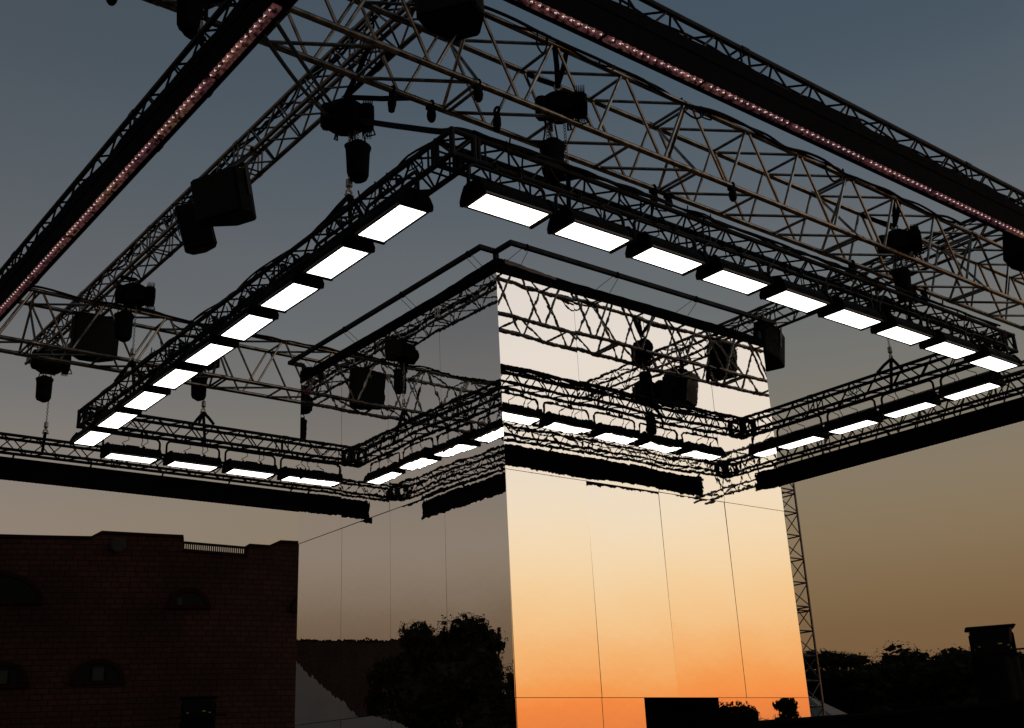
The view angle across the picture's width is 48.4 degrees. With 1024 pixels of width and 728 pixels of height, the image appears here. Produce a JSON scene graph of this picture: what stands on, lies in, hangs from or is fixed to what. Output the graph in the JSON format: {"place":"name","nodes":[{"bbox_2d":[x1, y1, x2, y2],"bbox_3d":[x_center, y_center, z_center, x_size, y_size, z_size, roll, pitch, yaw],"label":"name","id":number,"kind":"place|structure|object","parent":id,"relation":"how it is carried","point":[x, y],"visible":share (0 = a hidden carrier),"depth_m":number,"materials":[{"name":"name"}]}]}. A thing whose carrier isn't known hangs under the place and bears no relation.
{"place":"outdoors","nodes":[
{"label":"outdoors","id":0,"kind":"place"},
{"bbox_2d":[0,531,302,727],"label":"brick building","id":1,"kind":"structure","parent":0,"point":[108,629],"depth_m":36.61,"materials":[{"name":"red brick"}]},
{"bbox_2d":[0,661,30,687],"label":"window","id":2,"kind":"structure","parent":1,"relation":"in","point":[12,675],"depth_m":34.89,"materials":[{"name":"glass"}]},
{"bbox_2d":[0,570,43,604],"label":"window","id":3,"kind":"structure","parent":1,"relation":"in","point":[13,586],"depth_m":35.75,"materials":[{"name":"glass"}]},
{"bbox_2d":[69,658,125,684],"bbox_3d":[-12.943,9.624,35.668,1.680,0.788,0.130,4,-21,-19],"label":"window","id":4,"kind":"structure","parent":1,"relation":"in","point":[94,671],"depth_m":35.66,"materials":[{"name":"glass"}]},
{"bbox_2d":[167,588,210,608],"bbox_3d":[-10.557,7.663,37.304,1.400,0.676,0.130,5,-21,-22],"label":"window","id":5,"kind":"structure","parent":1,"relation":"in","point":[185,598],"depth_m":37.29,"materials":[{"name":"glass"}]},
{"bbox_2d":[290,596,297,611],"bbox_3d":[-7.004,8.223,39.304,1.400,0.676,0.130,12,-25,-36],"label":"window","id":6,"kind":"structure","parent":1,"relation":"in","point":[294,605],"depth_m":38.92,"materials":[{"name":"glass"}]},
{"bbox_2d":[0,0,1023,670],"label":"sky","id":7,"kind":"structure","parent":0,"point":[921,547],"materials":[{"name":"blue"}]},
{"label":"ground","id":8,"kind":"structure","parent":0,"visible":0},
{"bbox_2d":[295,257,810,727],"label":"mirrored tower","id":9,"kind":"structure","parent":8,"relation":"on","point":[530,498],"depth_m":13.85,"materials":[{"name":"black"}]},
{"bbox_2d":[288,239,775,369],"bbox_3d":[0.223,-0.211,16.449,5.066,0.290,5.026,13,-25,-37],"label":"rail frame","id":10,"kind":"object","parent":9,"relation":"on","point":[495,252],"visible":1,"depth_m":14.62,"materials":[{"name":"black metal"}]},
{"bbox_2d":[779,483,825,715],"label":"truss tower","id":11,"kind":"structure","parent":8,"relation":"on","point":[793,490],"depth_m":25.39,"materials":[{"name":"metal"}]},
{"bbox_2d":[0,287,776,448],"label":"box truss","id":12,"kind":"object","parent":11,"relation":"on","point":[51,308],"visible":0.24,"depth_m":17.29,"materials":[{"name":"metal"}]},
{"bbox_2d":[33,285,338,351],"bbox_3d":[-3.931,-0.368,18.628,12.004,0.213,0.138,13,-25,-37],"label":"cable loom","id":13,"kind":"object","parent":12,"relation":"attached to","point":[143,309],"visible":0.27,"depth_m":17.48,"materials":[{"name":"black rubber"}]},
{"bbox_2d":[191,331,219,437],"bbox_3d":[-4.828,0.363,18.166,0.518,1.720,0.849,13,-25,-37],"label":"chain hoist","id":14,"kind":"object","parent":12,"relation":"hanging from","point":[198,393],"visible":0.5,"depth_m":18.20,"materials":[{"name":"black metal"}]},
{"bbox_2d":[24,0,421,364],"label":"square truss","id":15,"kind":"object","parent":12,"relation":"on","point":[260,147],"visible":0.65,"depth_m":13.48,"materials":[{"name":"metal"}]},
{"bbox_2d":[30,347,71,451],"bbox_3d":[-7.700,0.590,18.913,0.674,1.922,0.492,13,-25,-37],"label":"chain hoist","id":16,"kind":"object","parent":15,"relation":"hanging from","point":[44,383],"visible":0.91,"depth_m":18.90,"materials":[{"name":"black metal"}]},
{"bbox_2d":[0,0,1023,511],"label":"fascia frame","id":17,"kind":"object","parent":16,"relation":"hanging from","point":[226,48],"visible":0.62,"depth_m":10.06,"materials":[{"name":"black metal"}]},
{"bbox_2d":[611,0,1021,205],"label":"cable loom","id":18,"kind":"object","parent":17,"relation":"on","point":[790,89],"visible":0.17,"depth_m":9.88,"materials":[{"name":"black rubber"}]},
{"bbox_2d":[69,306,118,362],"bbox_3d":[-6.349,-0.473,17.306,0.692,0.846,0.529,10,-23,-31],"label":"loudspeaker","id":19,"kind":"object","parent":15,"relation":"attached to","point":[99,336],"visible":0.66,"depth_m":17.09,"materials":[{"name":"black plastic"}]},
{"bbox_2d":[114,275,155,389],"bbox_3d":[-5.404,-0.362,16.233,0.561,1.833,0.450,5,-21,-21],"label":"chain hoist","id":20,"kind":"object","parent":15,"relation":"hanging from","point":[132,294],"visible":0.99,"depth_m":16.27,"materials":[{"name":"black metal"}]},
{"bbox_2d":[172,197,216,254],"bbox_3d":[-3.657,-1.822,13.277,0.518,1.226,0.674,-2,-20,-1],"label":"loudspeaker","id":21,"kind":"object","parent":15,"relation":"attached to","point":[196,238],"visible":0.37,"depth_m":12.95,"materials":[{"name":"black plastic"}]},
{"bbox_2d":[37,0,396,341],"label":"cable loom","id":22,"kind":"object","parent":15,"relation":"attached to","point":[317,73],"visible":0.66,"depth_m":13.54,"materials":[{"name":"black rubber"}]},
{"bbox_2d":[190,146,256,226],"bbox_3d":[-3.099,-2.073,12.728,0.662,1.177,0.768,-12,-22,25],"label":"loudspeaker","id":23,"kind":"object","parent":15,"relation":"attached to","point":[223,197],"visible":1,"depth_m":12.35,"materials":[{"name":"black plastic"}]},
{"bbox_2d":[320,48,409,223],"bbox_3d":[-1.344,-2.283,11.428,0.600,1.831,1.668,13,-25,-37],"label":"chain hoist","id":24,"kind":"object","parent":15,"relation":"hanging from","point":[348,112],"visible":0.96,"depth_m":11.85,"materials":[{"name":"black metal"}]},
{"bbox_2d":[262,34,330,118],"bbox_3d":[-1.840,-2.466,9.895,0.031,1.551,3.655,-2,-20,-2],"label":"cable","id":25,"kind":"object","parent":24,"relation":"hanging from","point":[290,73],"visible":0.91,"depth_m":9.40,"materials":[{"name":"black rubber"}]},
{"bbox_2d":[275,20,335,108],"bbox_3d":[-1.767,-2.563,9.845,0.031,1.611,3.747,-2,-20,-2],"label":"cable","id":26,"kind":"object","parent":24,"relation":"hanging from","point":[296,54],"visible":0.87,"depth_m":9.44,"materials":[{"name":"black rubber"}]},
{"bbox_2d":[359,118,565,167],"bbox_3d":[-0.668,-2.346,10.938,0.999,1.043,2.142,47,-53,-65],"label":"cable","id":27,"kind":"object","parent":24,"relation":"hanging from","point":[415,128],"visible":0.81,"depth_m":10.81,"materials":[{"name":"black rubber"}]},
{"bbox_2d":[76,126,1018,458],"bbox_3d":[0.248,0.268,16.439,9.666,0.306,9.646,13,-25,-37],"label":"lighting truss","id":28,"kind":"object","parent":24,"relation":"hanging from","point":[460,156],"visible":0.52,"depth_m":13.04,"materials":[{"name":"black metal"}]},
{"bbox_2d":[70,406,114,446],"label":"flood lamp","id":29,"kind":"object","parent":28,"relation":"attached to","point":[90,435],"visible":0.84,"depth_m":16.23,"materials":[{"name":"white metal"}]},
{"bbox_2d":[93,387,141,429],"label":"flood lamp","id":30,"kind":"object","parent":28,"relation":"attached to","point":[116,417],"visible":0.83,"depth_m":15.50,"materials":[{"name":"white metal"}]},
{"bbox_2d":[100,430,161,463],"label":"flood lamp","id":31,"kind":"object","parent":28,"relation":"attached to","point":[131,453],"visible":0.94,"depth_m":17.30,"materials":[{"name":"brown metal"}]},
{"bbox_2d":[119,366,170,411],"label":"flood lamp","id":32,"kind":"object","parent":28,"relation":"attached to","point":[145,397],"visible":0.81,"depth_m":14.77,"materials":[{"name":"white metal"}]},
{"bbox_2d":[148,342,202,389],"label":"flood lamp","id":33,"kind":"object","parent":28,"relation":"attached to","point":[175,374],"visible":0.86,"depth_m":14.03,"materials":[{"name":"white metal"}]},
{"bbox_2d":[163,439,221,471],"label":"flood lamp","id":34,"kind":"object","parent":28,"relation":"attached to","point":[190,461],"visible":0.97,"depth_m":17.87,"materials":[{"name":"brown metal"}]},
{"bbox_2d":[129,417,281,441],"bbox_3d":[-2.731,1.558,19.756,8.502,0.260,0.179,13,-25,-37],"label":"cable loom","id":35,"kind":"object","parent":28,"relation":"on","point":[214,428],"visible":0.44,"depth_m":18.51,"materials":[{"name":"black rubber"}]},
{"bbox_2d":[180,315,238,366],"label":"flood lamp","id":36,"kind":"object","parent":28,"relation":"attached to","point":[209,350],"visible":0.91,"depth_m":13.30,"materials":[{"name":"white metal"}]},
{"bbox_2d":[215,285,278,342],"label":"flood lamp","id":37,"kind":"object","parent":28,"relation":"attached to","point":[245,324],"visible":0.89,"depth_m":12.56,"materials":[{"name":"white metal"}]},
{"bbox_2d":[222,447,277,478],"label":"flood lamp","id":38,"kind":"object","parent":28,"relation":"attached to","point":[248,468],"visible":0.96,"depth_m":18.46,"materials":[{"name":"brown metal"}]},
{"bbox_2d":[100,142,429,405],"bbox_3d":[-3.481,-0.616,13.634,0.288,0.268,9.003,13,-25,-37],"label":"cable loom","id":39,"kind":"object","parent":28,"relation":"on","point":[320,224],"visible":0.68,"depth_m":12.15,"materials":[{"name":"black rubber"}]},
{"bbox_2d":[277,455,299,482],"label":"flood lamp","id":40,"kind":"object","parent":28,"relation":"attached to","point":[286,473],"visible":0.44,"depth_m":18.88,"materials":[{"name":"brown metal"}]},
{"bbox_2d":[255,252,323,312],"bbox_3d":[-2.332,-0.904,11.941,0.367,0.452,0.952,13,-25,-37],"label":"flood lamp","id":41,"kind":"object","parent":28,"relation":"attached to","point":[291,291],"visible":0.9,"depth_m":11.82,"materials":[{"name":"white metal"}]},
{"bbox_2d":[300,214,374,280],"bbox_3d":[-1.723,-1.197,11.207,0.367,0.452,0.952,12,-24,-37],"label":"flood lamp","id":42,"kind":"object","parent":28,"relation":"attached to","point":[345,251],"visible":0.93,"depth_m":11.09,"materials":[{"name":"white metal"}]},
{"bbox_2d":[351,171,433,244],"bbox_3d":[-1.112,-1.490,10.475,0.367,0.452,0.952,12,-24,-37],"label":"flood lamp","id":43,"kind":"object","parent":28,"relation":"attached to","point":[401,211],"visible":1,"depth_m":10.33,"materials":[{"name":"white metal"}]},
{"bbox_2d":[459,163,555,228],"bbox_3d":[-0.043,-1.592,10.339,0.952,0.452,0.367,12,-25,-36],"label":"flood lamp","id":44,"kind":"object","parent":28,"relation":"attached to","point":[479,194],"visible":1,"depth_m":10.21,"materials":[{"name":"white plastic"}]},
{"bbox_2d":[547,192,635,253],"bbox_3d":[0.754,-1.419,10.932,0.952,0.452,0.367,12,-25,-37],"label":"flood lamp","id":45,"kind":"object","parent":28,"relation":"attached to","point":[568,222],"visible":1,"depth_m":10.80,"materials":[{"name":"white metal"}]},
{"bbox_2d":[625,217,708,275],"bbox_3d":[1.555,-1.247,11.525,0.952,0.452,0.367,13,-25,-36],"label":"flood lamp","id":46,"kind":"object","parent":28,"relation":"attached to","point":[655,251],"visible":0.98,"depth_m":11.40,"materials":[{"name":"white metal"}]},
{"bbox_2d":[695,241,773,295],"bbox_3d":[2.352,-1.074,12.119,0.952,0.452,0.367,13,-25,-36],"label":"flood lamp","id":47,"kind":"object","parent":28,"relation":"attached to","point":[732,276],"visible":0.91,"depth_m":12.00,"materials":[{"name":"white metal"}]},
{"bbox_2d":[473,130,1000,330],"bbox_3d":[3.173,-1.216,12.931,9.003,0.286,0.302,13,-25,-37],"label":"cable loom","id":48,"kind":"object","parent":28,"relation":"on","point":[631,189],"visible":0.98,"depth_m":11.96,"materials":[{"name":"black rubber"}]},
{"bbox_2d":[759,262,832,314],"bbox_3d":[3.150,-0.901,12.713,0.952,0.452,0.367,13,-24,-36],"label":"flood lamp","id":49,"kind":"object","parent":28,"relation":"attached to","point":[781,291],"visible":0.91,"depth_m":12.59,"materials":[{"name":"white metal"}]},
{"bbox_2d":[775,415,828,449],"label":"flood lamp","id":50,"kind":"object","parent":28,"relation":"attached to","point":[799,438],"visible":0.92,"depth_m":18.26,"materials":[{"name":"brown metal"}]},
{"bbox_2d":[785,383,860,406],"bbox_3d":[3.942,1.040,19.244,0.280,0.259,8.701,13,-25,-37],"label":"cable loom","id":51,"kind":"object","parent":28,"relation":"on","point":[851,394],"visible":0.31,"depth_m":17.69,"materials":[{"name":"black rubber"}]},
{"bbox_2d":[817,282,886,330],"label":"flood lamp","id":52,"kind":"object","parent":28,"relation":"attached to","point":[859,317],"visible":0.91,"depth_m":13.19,"materials":[{"name":"white metal"}]},
{"bbox_2d":[824,398,882,434],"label":"flood lamp","id":53,"kind":"object","parent":28,"relation":"attached to","point":[854,421],"visible":0.91,"depth_m":17.53,"materials":[{"name":"brown metal"}]},
{"bbox_2d":[870,299,935,345],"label":"flood lamp","id":54,"kind":"object","parent":28,"relation":"attached to","point":[903,331],"visible":0.87,"depth_m":13.78,"materials":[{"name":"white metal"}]},
{"bbox_2d":[878,380,941,418],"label":"flood lamp","id":55,"kind":"object","parent":28,"relation":"attached to","point":[927,399],"visible":0.93,"depth_m":16.81,"materials":[{"name":"brown metal"}]},
{"bbox_2d":[919,316,980,359],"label":"flood lamp","id":56,"kind":"object","parent":28,"relation":"attached to","point":[952,346],"visible":0.91,"depth_m":14.38,"materials":[{"name":"white metal"}]},
{"bbox_2d":[938,364,1005,401],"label":"flood lamp","id":57,"kind":"object","parent":28,"relation":"attached to","point":[971,386],"visible":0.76,"depth_m":16.10,"materials":[{"name":"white metal"}]},
{"bbox_2d":[964,331,1022,372],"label":"flood lamp","id":58,"kind":"object","parent":28,"relation":"attached to","point":[992,359],"visible":0.91,"depth_m":14.97,"materials":[{"name":"white metal"}]},
{"bbox_2d":[415,0,484,40],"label":"loudspeaker","id":59,"kind":"object","parent":15,"relation":"attached to","point":[463,19],"visible":0.97,"depth_m":10.32,"materials":[{"name":"black plastic"}]},
{"bbox_2d":[717,196,1023,333],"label":"square truss","id":60,"kind":"object","parent":12,"relation":"on","point":[872,261],"visible":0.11,"depth_m":17.76,"materials":[{"name":"metal"}]},
{"bbox_2d":[753,321,784,371],"bbox_3d":[4.273,-0.326,19.183,0.492,0.853,0.786,-15,-23,30],"label":"loudspeaker","id":61,"kind":"object","parent":60,"relation":"attached to","point":[773,337],"visible":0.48,"depth_m":19.01,"materials":[{"name":"black plastic"}]},
{"bbox_2d":[722,220,975,326],"bbox_3d":[3.190,-0.351,20.741,0.227,0.257,12.005,13,-25,-37],"label":"cable loom","id":62,"kind":"object","parent":60,"relation":"attached to","point":[767,309],"visible":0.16,"depth_m":17.92,"materials":[{"name":"black rubber"}]},
{"bbox_2d":[866,280,900,388],"bbox_3d":[5.672,-0.488,17.407,0.392,1.824,0.550,-11,-21,20],"label":"chain hoist","id":63,"kind":"object","parent":60,"relation":"hanging from","point":[891,360],"visible":0.41,"depth_m":17.25,"materials":[{"name":"black metal"}]},
{"bbox_2d":[1002,233,1023,271],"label":"loudspeaker","id":64,"kind":"object","parent":60,"relation":"attached to","point":[1013,253],"visible":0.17,"depth_m":15.97,"materials":[{"name":"black plastic"}]},
{"bbox_2d":[774,360,1023,464],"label":"box truss","id":65,"kind":"object","parent":11,"relation":"attached to","point":[937,388],"visible":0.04,"depth_m":23.32,"materials":[{"name":"metal"}]},
{"bbox_2d":[142,0,1023,330],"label":"box truss","id":66,"kind":"object","parent":65,"relation":"attached to","point":[946,248],"visible":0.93,"depth_m":12.54,"materials":[{"name":"metal"}]},
{"bbox_2d":[106,0,116,5],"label":"rigging clamp","id":67,"kind":"object","parent":66,"relation":"attached to","point":[111,2],"visible":1,"depth_m":8.96,"materials":[{"name":"black metal"}]},
{"bbox_2d":[177,0,223,46],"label":"chain hoist","id":68,"kind":"object","parent":66,"relation":"hanging from","point":[192,17],"visible":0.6,"depth_m":9.02,"materials":[{"name":"black metal"}]},
{"bbox_2d":[387,85,396,112],"bbox_3d":[-1.113,-2.458,10.564,0.080,0.292,0.095,-5,-20,5],"label":"pin spot","id":69,"kind":"object","parent":66,"relation":"hanging from","point":[392,100],"visible":1,"depth_m":10.52,"materials":[{"name":"black plastic"}]},
{"bbox_2d":[425,100,436,122],"bbox_3d":[-0.768,-2.405,10.841,0.091,0.244,0.095,13,-25,-37],"label":"rigging clamp","id":70,"kind":"object","parent":66,"relation":"attached to","point":[431,109],"visible":1,"depth_m":10.80,"materials":[{"name":"black metal"}]},
{"bbox_2d":[472,79,483,102],"bbox_3d":[-0.313,-2.532,10.551,0.091,0.244,0.095,13,-25,-37],"label":"rigging clamp","id":71,"kind":"object","parent":66,"relation":"attached to","point":[477,88],"visible":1,"depth_m":10.51,"materials":[{"name":"black metal"}]},
{"bbox_2d":[493,106,500,132],"bbox_3d":[-0.146,-2.362,10.994,0.080,0.292,0.095,-5,-20,5],"label":"pin spot","id":72,"kind":"object","parent":66,"relation":"hanging from","point":[497,122],"visible":1,"depth_m":10.96,"materials":[{"name":"black plastic"}]},
{"bbox_2d":[527,45,588,206],"bbox_3d":[0.435,-2.348,11.315,0.709,1.720,0.431,-11,-21,21],"label":"chain hoist","id":73,"kind":"object","parent":66,"relation":"hanging from","point":[574,105],"visible":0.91,"depth_m":11.22,"materials":[{"name":"black metal"}]},
{"bbox_2d":[649,184,657,201],"bbox_3d":[1.571,-1.881,12.628,0.091,0.244,0.095,13,-25,-37],"label":"rigging clamp","id":74,"kind":"object","parent":66,"relation":"attached to","point":[653,191],"visible":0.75,"depth_m":12.60,"materials":[{"name":"black metal"}]},
{"bbox_2d":[663,190,672,206],"bbox_3d":[1.751,-1.841,12.766,0.091,0.244,0.095,13,-25,-37],"label":"rigging clamp","id":75,"kind":"object","parent":66,"relation":"attached to","point":[668,197],"visible":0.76,"depth_m":12.74,"materials":[{"name":"black metal"}]},
{"bbox_2d":[484,5,962,224],"bbox_3d":[2.870,-2.618,13.235,8.606,0.251,0.135,13,-25,-37],"label":"cable loom","id":76,"kind":"object","parent":66,"relation":"attached to","point":[656,88],"visible":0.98,"depth_m":12.62,"materials":[{"name":"black rubber"}]},
{"bbox_2d":[727,182,736,201],"bbox_3d":[2.448,-1.913,12.662,0.091,0.244,0.095,13,-25,-37],"label":"rigging clamp","id":77,"kind":"object","parent":66,"relation":"attached to","point":[732,189],"visible":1,"depth_m":12.62,"materials":[{"name":"black metal"}]},
{"bbox_2d":[848,260,856,273],"bbox_3d":[4.426,-1.242,14.811,0.091,0.244,0.095,13,-25,-37],"label":"rigging clamp","id":78,"kind":"object","parent":66,"relation":"attached to","point":[853,265],"visible":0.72,"depth_m":14.79,"materials":[{"name":"black metal"}]},
{"bbox_2d":[861,198,925,320],"bbox_3d":[4.997,-1.325,14.807,0.716,1.720,0.401,-11,-21,20],"label":"chain hoist","id":79,"kind":"object","parent":66,"relation":"hanging from","point":[905,241],"visible":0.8,"depth_m":14.68,"materials":[{"name":"black metal"}]},
{"bbox_2d":[912,286,917,303],"bbox_3d":[5.520,-0.962,15.631,0.080,0.292,0.095,-5,-20,5],"label":"pin spot","id":80,"kind":"object","parent":66,"relation":"hanging from","point":[914,290],"visible":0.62,"depth_m":15.62,"materials":[{"name":"black metal"}]},
{"bbox_2d":[920,288,927,298],"bbox_3d":[5.716,-0.952,15.797,0.091,0.244,0.095,13,-25,-37],"label":"rigging clamp","id":81,"kind":"object","parent":66,"relation":"attached to","point":[924,293],"visible":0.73,"depth_m":15.77,"materials":[{"name":"black metal"}]},
{"bbox_2d":[804,696,846,716],"bbox_3d":[7.942,10.495,30.262,5.000,3.350,5.000,-14,-23,29],"label":"tent","id":82,"kind":"object","parent":8,"relation":"on","point":[830,710],"visible":0.12,"depth_m":30.10,"materials":[{"name":"fabric"}]},
{"bbox_2d":[802,648,915,695],"bbox_3d":[11.589,12.723,40.133,5.228,5.496,5.639,13,-25,-37],"label":"tree","id":83,"kind":"object","parent":8,"relation":"on","point":[831,664],"visible":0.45,"depth_m":39.25,"materials":[{"name":"green plant"}]},
{"bbox_2d":[808,656,911,713],"bbox_3d":[12.510,13.001,39.425,7.613,5.636,7.367,13,-25,-37],"label":"tree","id":84,"kind":"object","parent":8,"relation":"on","point":[873,690],"visible":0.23,"depth_m":38.10,"materials":[{"name":"black plant"}]},
{"bbox_2d":[871,640,939,675],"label":"tree","id":85,"kind":"object","parent":8,"relation":"on","point":[901,650],"visible":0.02,"depth_m":43.51,"materials":[{"name":"black plant"}]},
{"bbox_2d":[850,646,975,712],"bbox_3d":[13.518,11.876,37.076,6.526,5.198,5.680,13,-25,-37],"label":"tree","id":86,"kind":"object","parent":8,"relation":"on","point":[925,683],"visible":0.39,"depth_m":36.94,"materials":[{"name":"green plant"}]},
{"bbox_2d":[892,648,1023,709],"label":"tree","id":87,"kind":"object","parent":8,"relation":"on","point":[944,698],"visible":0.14,"depth_m":37.00,"materials":[{"name":"green plant"}]},
{"bbox_2d":[907,647,1023,686],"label":"tree","id":88,"kind":"object","parent":8,"relation":"on","point":[949,655],"visible":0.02,"depth_m":40.73,"materials":[{"name":"black plant"}]},
{"bbox_2d":[971,655,1023,702],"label":"draped totem","id":89,"kind":"object","parent":8,"relation":"on","point":[998,678],"visible":0.68,"depth_m":15.32,"materials":[{"name":"black fabric"}]},
{"bbox_2d":[956,623,1023,657],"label":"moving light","id":90,"kind":"object","parent":89,"relation":"on","point":[991,640],"visible":0.96,"depth_m":15.50,"materials":[{"name":"black plastic"}]},
{"bbox_2d":[1016,650,1023,658],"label":"tree","id":91,"kind":"object","parent":8,"relation":"on","point":[1019,654],"visible":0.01,"depth_m":41.82,"materials":[{"name":"black plant"}]},
{"bbox_3d":[-4.615,6.569,16.521,0.499,2.650,0.497,13,-25,-37],"label":"draped totem","id":92,"kind":"object","parent":8,"relation":"on","visible":0},
{"bbox_2d":[169,696,226,721],"bbox_3d":[-4.686,5.158,17.028,0.837,0.352,0.423,3,-21,-16],"label":"moving light","id":93,"kind":"object","parent":92,"relation":"on","point":[198,708],"visible":0.97,"depth_m":16.88,"materials":[{"name":"black plastic"}]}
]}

